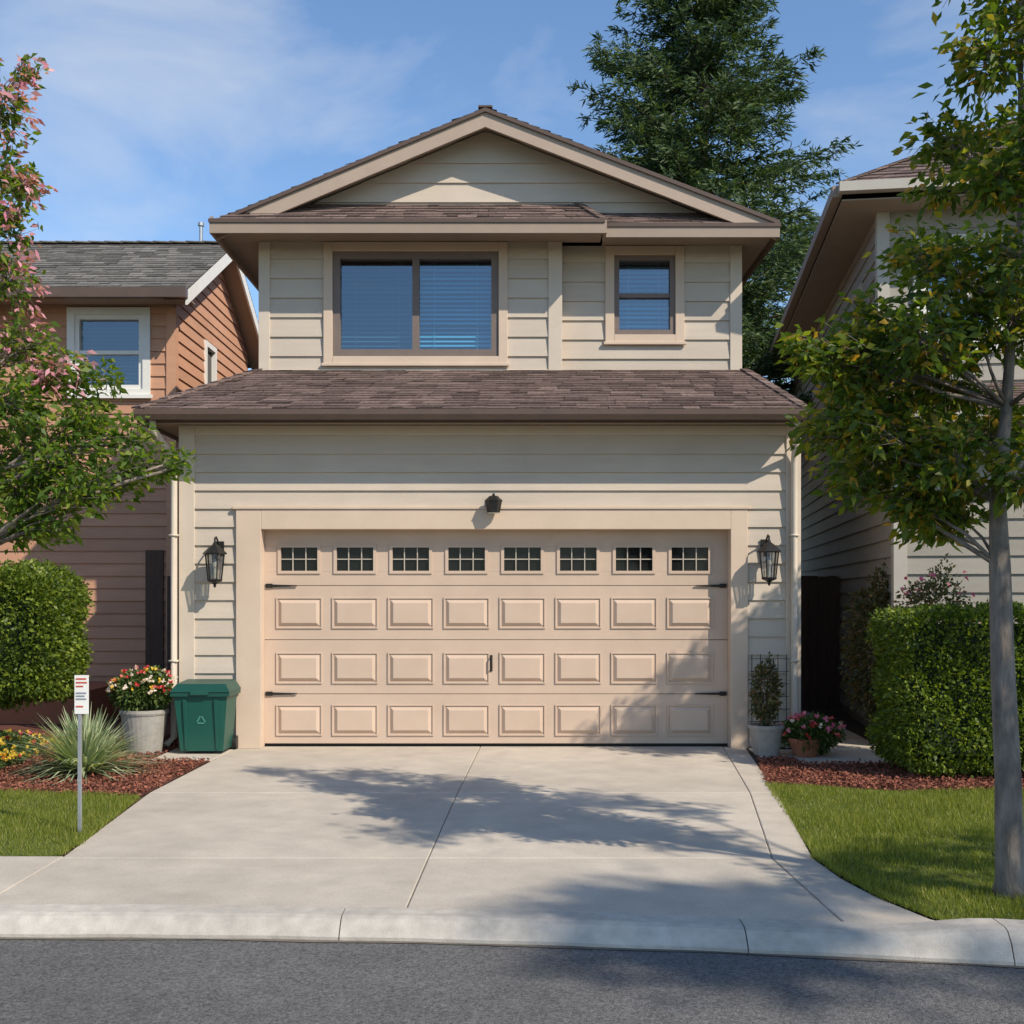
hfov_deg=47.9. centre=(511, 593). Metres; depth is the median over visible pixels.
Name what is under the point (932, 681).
hedge
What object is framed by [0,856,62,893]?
sidewalk
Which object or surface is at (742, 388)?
roof
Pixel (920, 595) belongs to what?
rose bush
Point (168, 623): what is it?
downspout
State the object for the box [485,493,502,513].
wall lantern
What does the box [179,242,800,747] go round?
trim boards
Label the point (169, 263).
roof
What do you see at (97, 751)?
ornamental grass
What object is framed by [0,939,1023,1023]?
road
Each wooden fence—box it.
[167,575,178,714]
[801,576,841,708]
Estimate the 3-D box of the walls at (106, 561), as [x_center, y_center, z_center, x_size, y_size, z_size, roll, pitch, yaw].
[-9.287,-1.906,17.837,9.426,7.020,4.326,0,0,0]
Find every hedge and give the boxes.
[0,558,95,713]
[864,598,1023,777]
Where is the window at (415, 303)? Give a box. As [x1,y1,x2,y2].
[333,251,498,355]
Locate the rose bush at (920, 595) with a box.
[892,553,980,623]
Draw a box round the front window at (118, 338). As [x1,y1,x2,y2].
[75,315,141,388]
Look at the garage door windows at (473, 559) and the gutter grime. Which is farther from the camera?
the garage door windows at (473, 559)
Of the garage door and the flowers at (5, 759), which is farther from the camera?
the garage door
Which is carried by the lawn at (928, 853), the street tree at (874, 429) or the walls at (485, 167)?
the street tree at (874, 429)
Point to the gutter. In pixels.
(169, 422)
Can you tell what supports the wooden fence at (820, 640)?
on the yard soil
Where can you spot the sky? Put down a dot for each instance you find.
(161, 118)
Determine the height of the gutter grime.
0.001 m
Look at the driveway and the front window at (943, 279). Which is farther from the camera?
the front window at (943, 279)
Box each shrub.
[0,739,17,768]
[747,651,784,755]
[836,558,890,742]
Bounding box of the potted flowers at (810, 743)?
[779,711,846,757]
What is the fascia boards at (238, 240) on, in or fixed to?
attached to the walls at (485, 167)
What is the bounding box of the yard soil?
[43,709,935,920]
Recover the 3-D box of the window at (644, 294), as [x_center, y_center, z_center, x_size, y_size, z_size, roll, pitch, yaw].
[1.552,-3.497,13.990,0.715,0.932,1.020,0,0,0]
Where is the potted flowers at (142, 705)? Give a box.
[106,665,177,753]
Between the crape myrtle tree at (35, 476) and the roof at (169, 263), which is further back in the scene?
the roof at (169, 263)
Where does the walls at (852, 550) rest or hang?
on the yard soil
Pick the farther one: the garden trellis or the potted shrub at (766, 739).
the garden trellis
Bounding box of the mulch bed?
[0,715,1023,796]
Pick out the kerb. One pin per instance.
(996, 941)
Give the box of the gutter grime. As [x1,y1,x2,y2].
[0,937,1023,967]
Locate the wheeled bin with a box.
[170,679,240,750]
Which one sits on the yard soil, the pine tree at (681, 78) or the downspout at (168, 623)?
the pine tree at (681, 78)
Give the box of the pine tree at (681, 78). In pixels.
[566,0,862,404]
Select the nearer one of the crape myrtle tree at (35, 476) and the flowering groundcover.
the crape myrtle tree at (35, 476)
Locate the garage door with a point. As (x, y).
(522, 693)
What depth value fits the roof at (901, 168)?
12.88 m
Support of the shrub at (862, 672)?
on the yard soil
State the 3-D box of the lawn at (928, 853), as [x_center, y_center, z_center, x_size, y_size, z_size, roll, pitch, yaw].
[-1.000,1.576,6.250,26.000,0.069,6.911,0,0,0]
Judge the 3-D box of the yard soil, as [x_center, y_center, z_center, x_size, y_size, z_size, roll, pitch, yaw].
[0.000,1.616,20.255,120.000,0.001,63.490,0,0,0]
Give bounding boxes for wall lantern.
[202,536,226,587]
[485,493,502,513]
[757,534,780,585]
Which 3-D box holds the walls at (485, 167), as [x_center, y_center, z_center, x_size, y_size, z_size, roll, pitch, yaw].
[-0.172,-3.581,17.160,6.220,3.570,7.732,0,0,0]
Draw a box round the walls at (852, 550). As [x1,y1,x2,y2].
[793,207,1023,741]
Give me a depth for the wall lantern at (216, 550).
11.77 m
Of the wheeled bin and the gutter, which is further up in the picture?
the gutter
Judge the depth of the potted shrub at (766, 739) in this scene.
11.43 m
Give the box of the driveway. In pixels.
[0,746,934,922]
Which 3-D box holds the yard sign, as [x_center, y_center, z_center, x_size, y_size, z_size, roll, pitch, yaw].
[-2.882,1.084,7.726,0.095,1.080,0.030,0,0,0]
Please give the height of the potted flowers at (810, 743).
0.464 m
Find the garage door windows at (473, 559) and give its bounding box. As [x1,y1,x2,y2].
[278,545,710,573]
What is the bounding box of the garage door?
[265,530,727,745]
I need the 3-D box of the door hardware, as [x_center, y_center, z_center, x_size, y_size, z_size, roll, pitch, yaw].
[-0.168,0.481,12.101,4.845,1.179,0.057,0,0,0]
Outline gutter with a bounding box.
[133,409,808,441]
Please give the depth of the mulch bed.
10.08 m
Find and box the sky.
[0,0,1023,389]
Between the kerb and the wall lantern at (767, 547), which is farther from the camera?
the wall lantern at (767, 547)
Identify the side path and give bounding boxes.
[152,710,894,763]
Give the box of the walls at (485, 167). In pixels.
[270,130,729,369]
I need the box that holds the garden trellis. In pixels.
[750,654,788,722]
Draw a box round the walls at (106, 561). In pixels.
[0,271,247,680]
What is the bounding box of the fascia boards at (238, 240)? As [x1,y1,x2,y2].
[208,107,780,291]
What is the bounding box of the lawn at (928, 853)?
[0,781,1023,919]
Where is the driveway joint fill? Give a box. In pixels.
[343,747,891,921]
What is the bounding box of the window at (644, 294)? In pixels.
[614,255,674,334]
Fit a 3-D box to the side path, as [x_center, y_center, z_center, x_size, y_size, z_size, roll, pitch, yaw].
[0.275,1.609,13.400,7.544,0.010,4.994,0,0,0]
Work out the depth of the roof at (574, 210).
13.05 m
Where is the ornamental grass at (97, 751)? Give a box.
[2,702,163,785]
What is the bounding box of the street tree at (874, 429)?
[772,0,1023,900]
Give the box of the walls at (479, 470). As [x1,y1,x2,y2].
[195,435,785,747]
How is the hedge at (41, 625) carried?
on the mulch bed
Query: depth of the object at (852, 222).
13.36 m
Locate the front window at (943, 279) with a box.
[924,245,991,342]
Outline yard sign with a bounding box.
[74,675,88,831]
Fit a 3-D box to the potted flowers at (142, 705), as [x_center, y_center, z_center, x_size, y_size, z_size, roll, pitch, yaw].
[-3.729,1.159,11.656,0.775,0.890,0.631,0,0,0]
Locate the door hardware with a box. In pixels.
[266,584,726,695]
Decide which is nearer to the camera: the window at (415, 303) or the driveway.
the driveway
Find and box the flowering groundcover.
[0,728,54,767]
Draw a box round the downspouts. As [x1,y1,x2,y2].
[149,420,800,746]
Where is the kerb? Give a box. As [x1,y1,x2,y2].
[0,904,1023,965]
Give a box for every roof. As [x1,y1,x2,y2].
[0,222,258,367]
[131,368,806,408]
[218,105,772,245]
[772,121,1023,409]
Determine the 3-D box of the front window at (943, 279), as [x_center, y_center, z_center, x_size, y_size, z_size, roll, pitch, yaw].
[5.046,-3.346,13.367,0.730,1.100,1.020,0,0,8]
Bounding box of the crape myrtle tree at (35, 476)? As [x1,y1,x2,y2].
[0,53,198,555]

